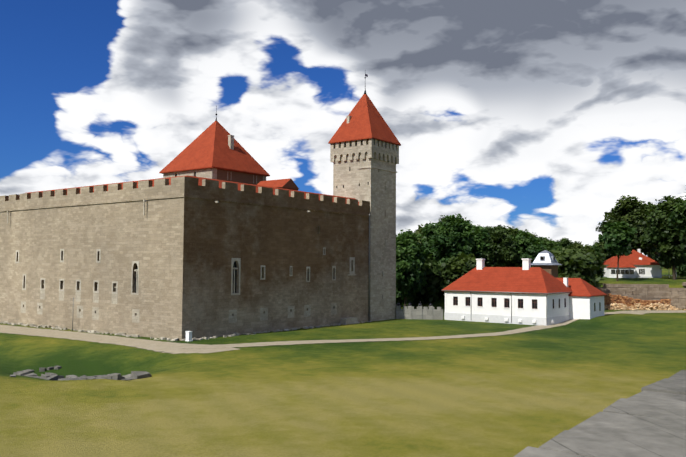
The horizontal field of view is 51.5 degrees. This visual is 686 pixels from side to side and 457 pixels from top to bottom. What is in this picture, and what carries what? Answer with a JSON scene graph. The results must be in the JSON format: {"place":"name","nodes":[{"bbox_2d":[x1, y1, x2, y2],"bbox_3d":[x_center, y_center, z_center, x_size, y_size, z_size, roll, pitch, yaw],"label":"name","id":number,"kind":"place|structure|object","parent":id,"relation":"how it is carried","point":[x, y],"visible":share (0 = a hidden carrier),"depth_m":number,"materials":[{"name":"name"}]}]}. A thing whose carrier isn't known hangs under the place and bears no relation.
{"place":"outdoors","nodes":[
{"label":"outdoors","id":0,"kind":"place"},
{"bbox_2d":[0,324,238,353],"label":"path","id":1,"kind":"structure","parent":0,"point":[166,347],"depth_m":86.40,"materials":[{"name":"beige gravel"}]},
{"bbox_2d":[0,266,685,456],"bbox_3d":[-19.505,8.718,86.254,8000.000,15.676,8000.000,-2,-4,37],"label":"ground","id":2,"kind":"structure","parent":0,"point":[510,395],"depth_m":52.70,"materials":[{"name":"green plant"}]},
{"bbox_2d":[10,365,151,380],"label":"stone ruins","id":3,"kind":"object","parent":2,"relation":"on","point":[133,375],"visible":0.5,"depth_m":62.36,"materials":[{"name":"stone"}]},
{"bbox_2d":[0,184,369,340],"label":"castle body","id":4,"kind":"structure","parent":2,"relation":"on","point":[183,251],"depth_m":97.80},
{"bbox_2d":[7,200,309,223],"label":"water spout","id":5,"kind":"object","parent":4,"relation":"on","point":[144,201],"visible":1,"depth_m":90.74,"materials":[{"name":"stone"}]},
{"bbox_2d":[0,176,369,215],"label":"parapet wall","id":6,"kind":"structure","parent":4,"relation":"on","point":[174,181],"depth_m":98.66,"materials":[{"name":"grey stone"}]},
{"bbox_2d":[28,175,358,204],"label":"battlements","id":7,"kind":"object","parent":6,"relation":"on","point":[220,183],"depth_m":100.58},
{"bbox_2d":[15,248,354,294],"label":"windows","id":8,"kind":"structure","parent":4,"relation":"in","point":[234,268],"depth_m":96.51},
{"bbox_2d":[21,274,355,322],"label":"castle patches","id":9,"kind":"object","parent":4,"relation":"attached to","point":[135,319],"visible":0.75,"depth_m":98.87,"materials":[{"name":"grey stone"}]},
{"bbox_2d":[163,168,265,180],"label":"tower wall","id":10,"kind":"structure","parent":4,"relation":"on","point":[210,173],"depth_m":134.47,"materials":[{"name":"stone"}]},
{"bbox_2d":[159,121,269,176],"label":"tower roof","id":11,"kind":"structure","parent":10,"relation":"on","point":[208,147],"depth_m":138.91,"materials":[{"name":"red tile"}]},
{"bbox_2d":[228,135,233,149],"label":"chimney","id":12,"kind":"object","parent":11,"relation":"on","point":[231,141],"visible":0.82,"depth_m":140.13,"materials":[{"name":"white paint"}]},
{"bbox_2d":[174,169,262,184],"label":"window openings","id":13,"kind":"object","parent":10,"relation":"attached to","point":[235,176],"visible":0.71,"depth_m":137.70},
{"bbox_2d":[72,214,370,330],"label":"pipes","id":14,"kind":"object","parent":4,"relation":"attached to","point":[369,273],"visible":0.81,"depth_m":118.12,"materials":[{"name":"grey"}]},
{"bbox_2d":[257,178,298,190],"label":"gable roof","id":15,"kind":"structure","parent":4,"relation":"on","point":[289,183],"depth_m":130.14,"materials":[{"name":"red tile"}]},
{"bbox_2d":[0,317,370,340],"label":"rubble","id":16,"kind":"object","parent":2,"relation":"on","point":[347,321],"visible":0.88,"depth_m":99.72,"materials":[{"name":"stone"}]},
{"bbox_2d":[185,331,192,340],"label":"trash bin","id":17,"kind":"object","parent":2,"relation":"on","point":[188,335],"visible":0.9,"depth_m":85.36,"materials":[{"name":"white paint"}]},
{"bbox_2d":[330,138,398,320],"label":"stone tower","id":18,"kind":"structure","parent":2,"relation":"on","point":[376,188],"depth_m":121.60,"materials":[{"name":"stone"}]},
{"bbox_2d":[328,94,400,145],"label":"tower roof","id":19,"kind":"structure","parent":18,"relation":"on","point":[367,120],"depth_m":123.05,"materials":[{"name":"red tile"}]},
{"bbox_2d":[358,166,396,172],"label":"stone ledge","id":20,"kind":"object","parent":18,"relation":"attached to","point":[377,168],"visible":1,"depth_m":120.60,"materials":[{"name":"stone"}]},
{"bbox_2d":[396,229,428,305],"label":"tree","id":21,"kind":"object","parent":2,"relation":"on","point":[411,256],"visible":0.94,"depth_m":146.72,"materials":[{"name":"green plant"}]},
{"bbox_2d":[399,223,427,245],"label":"tree","id":22,"kind":"object","parent":2,"relation":"on","point":[419,230],"visible":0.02,"depth_m":174.20,"materials":[{"name":"green plant"}]},
{"bbox_2d":[396,301,442,319],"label":"fence wall","id":23,"kind":"structure","parent":2,"relation":"on","point":[419,312],"depth_m":123.19,"materials":[{"name":"grey stone"}]},
{"bbox_2d":[396,254,443,306],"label":"tree","id":24,"kind":"object","parent":2,"relation":"on","point":[429,292],"visible":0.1,"depth_m":157.59,"materials":[{"name":"green plant"}]},
{"bbox_2d":[420,221,444,260],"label":"tree","id":25,"kind":"object","parent":2,"relation":"on","point":[428,231],"visible":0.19,"depth_m":166.65,"materials":[{"name":"green plant"}]},
{"bbox_2d":[438,215,447,223],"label":"tree","id":26,"kind":"object","parent":2,"relation":"on","point":[442,219],"depth_m":218.06,"materials":[{"name":"green plant"}]},
{"bbox_2d":[437,252,464,268],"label":"tree","id":27,"kind":"object","parent":2,"relation":"on","point":[442,260],"visible":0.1,"depth_m":160.44,"materials":[{"name":"green plant"}]},
{"bbox_2d":[429,213,474,257],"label":"tree","id":28,"kind":"object","parent":2,"relation":"on","point":[452,238],"visible":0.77,"depth_m":160.82,"materials":[{"name":"green plant"}]},
{"bbox_2d":[432,253,485,295],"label":"tree","id":29,"kind":"object","parent":2,"relation":"on","point":[453,269],"visible":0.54,"depth_m":154.88,"materials":[{"name":"green plant"}]},
{"bbox_2d":[462,220,490,258],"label":"tree","id":30,"kind":"object","parent":2,"relation":"on","point":[479,234],"visible":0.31,"depth_m":165.14,"materials":[{"name":"green plant"}]},
{"bbox_2d":[480,225,517,266],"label":"tree","id":31,"kind":"object","parent":2,"relation":"on","point":[500,241],"visible":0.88,"depth_m":165.23,"materials":[{"name":"green plant"}]},
{"bbox_2d":[506,226,518,238],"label":"tree","id":32,"kind":"object","parent":2,"relation":"on","point":[512,231],"visible":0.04,"depth_m":176.07,"materials":[{"name":"green plant"}]},
{"bbox_2d":[507,229,546,266],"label":"tree","id":33,"kind":"object","parent":2,"relation":"on","point":[526,245],"visible":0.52,"depth_m":167.46,"materials":[{"name":"green plant"}]},
{"bbox_2d":[534,236,546,246],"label":"tree","id":34,"kind":"object","parent":2,"relation":"on","point":[543,240],"depth_m":178.43,"materials":[{"name":"green plant"}]},
{"bbox_2d":[531,250,560,277],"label":"turret","id":35,"kind":"object","parent":2,"relation":"on","point":[546,260],"visible":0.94,"depth_m":144.35,"materials":[{"name":"white wood"}]},
{"bbox_2d":[543,240,563,254],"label":"tree","id":36,"kind":"object","parent":2,"relation":"on","point":[553,245],"visible":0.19,"depth_m":171.15,"materials":[{"name":"green plant"}]},
{"bbox_2d":[559,238,573,251],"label":"tree","id":37,"kind":"object","parent":2,"relation":"on","point":[566,243],"visible":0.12,"depth_m":180.10,"materials":[{"name":"green plant"}]},
{"bbox_2d":[551,247,600,286],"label":"tree","id":38,"kind":"object","parent":2,"relation":"on","point":[574,263],"visible":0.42,"depth_m":150.07,"materials":[{"name":"green plant"}]},
{"bbox_2d":[570,241,594,253],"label":"tree","id":39,"kind":"object","parent":2,"relation":"on","point":[579,246],"visible":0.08,"depth_m":173.20,"materials":[{"name":"green plant"}]},
{"bbox_2d":[569,296,604,318],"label":"annex","id":40,"kind":"object","parent":2,"relation":"on","point":[581,307],"visible":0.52,"depth_m":117.25,"materials":[{"name":"white paint"}]},
{"bbox_2d":[573,248,604,277],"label":"tree","id":41,"kind":"object","parent":2,"relation":"on","point":[599,271],"visible":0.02,"depth_m":159.80,"materials":[{"name":"green plant"}]},
{"bbox_2d":[585,245,603,267],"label":"tree","id":42,"kind":"object","parent":2,"relation":"on","point":[598,251],"visible":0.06,"depth_m":191.72,"materials":[{"name":"green plant"}]},
{"bbox_2d":[514,370,685,456],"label":"paved area","id":43,"kind":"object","parent":2,"relation":"on","point":[648,420],"visible":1,"depth_m":6.80,"materials":[{"name":"concrete"}]},
{"bbox_2d":[590,242,613,261],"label":"tree","id":44,"kind":"object","parent":2,"relation":"on","point":[607,255],"visible":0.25,"depth_m":206.22,"materials":[{"name":"green plant"}]},
{"bbox_2d":[598,221,637,280],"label":"tree","id":45,"kind":"object","parent":2,"relation":"on","point":[617,238],"visible":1,"depth_m":171.07,"materials":[{"name":"green plant"}]},
{"bbox_2d":[595,195,655,255],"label":"tree","id":46,"kind":"object","parent":2,"relation":"on","point":[629,211],"visible":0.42,"depth_m":205.10,"materials":[{"name":"green plant"}]},
{"bbox_2d":[600,249,677,277],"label":"house","id":47,"kind":"structure","parent":2,"relation":"on","point":[636,264],"depth_m":184.02,"materials":[{"name":"white paint"}]},
{"bbox_2d":[596,282,685,308],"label":"retaining wall","id":48,"kind":"structure","parent":2,"relation":"on","point":[677,296],"depth_m":157.69,"materials":[{"name":"stone"}]},
{"bbox_2d":[604,294,685,309],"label":"rubble","id":49,"kind":"object","parent":2,"relation":"on","point":[616,302],"visible":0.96,"depth_m":155.49,"materials":[{"name":"beige stone"}]},
{"bbox_2d":[642,202,656,257],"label":"tree","id":50,"kind":"object","parent":2,"relation":"on","point":[649,252],"depth_m":210.51,"materials":[{"name":"green plant"}]},
{"bbox_2d":[647,249,664,267],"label":"tree","id":51,"kind":"object","parent":2,"relation":"on","point":[653,257],"visible":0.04,"depth_m":224.88,"materials":[{"name":"green plant"}]},
{"bbox_2d":[640,195,685,279],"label":"tree","id":52,"kind":"object","parent":2,"relation":"on","point":[661,236],"visible":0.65,"depth_m":175.39,"materials":[{"name":"green plant"}]},
{"bbox_2d":[667,192,685,246],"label":"tree","id":53,"kind":"object","parent":2,"relation":"on","point":[676,220],"visible":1,"depth_m":157.48,"materials":[{"name":"green plant"}]},
{"bbox_2d":[675,253,685,276],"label":"bush","id":54,"kind":"object","parent":2,"relation":"on","point":[680,271],"visible":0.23,"depth_m":200.71,"materials":[{"name":"green plant"}]},
{"bbox_2d":[0,0,685,255],"label":"sky","id":55,"kind":"structure","parent":0,"point":[536,116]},
{"bbox_2d":[179,310,685,348],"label":"path","id":56,"kind":"structure","parent":0,"point":[541,327],"depth_m":89.60,"materials":[{"name":"beige gravel"}]},
{"bbox_2d":[444,292,569,325],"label":"house","id":57,"kind":"structure","parent":0,"point":[500,313],"depth_m":115.98,"materials":[{"name":"white paint"}]},
{"bbox_2d":[442,290,570,324],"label":"gutters and downspouts","id":58,"kind":"object","parent":57,"relation":"attached to","point":[511,298],"visible":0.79,"depth_m":114.64,"materials":[{"name":"white metal"}]},
{"bbox_2d":[444,291,569,317],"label":"wall trim","id":59,"kind":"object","parent":57,"relation":"attached to","point":[506,303],"visible":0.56,"depth_m":115.72,"materials":[{"name":"white paint"}]},
{"bbox_2d":[441,267,606,296],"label":"house roof","id":60,"kind":"structure","parent":57,"relation":"on","point":[531,280],"depth_m":118.09,"materials":[{"name":"red tile"}]},
{"bbox_2d":[476,258,567,286],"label":"chimneys","id":61,"kind":"object","parent":60,"relation":"on","point":[526,264],"visible":0.77,"depth_m":118.66,"materials":[{"name":"white paint"}]}
]}

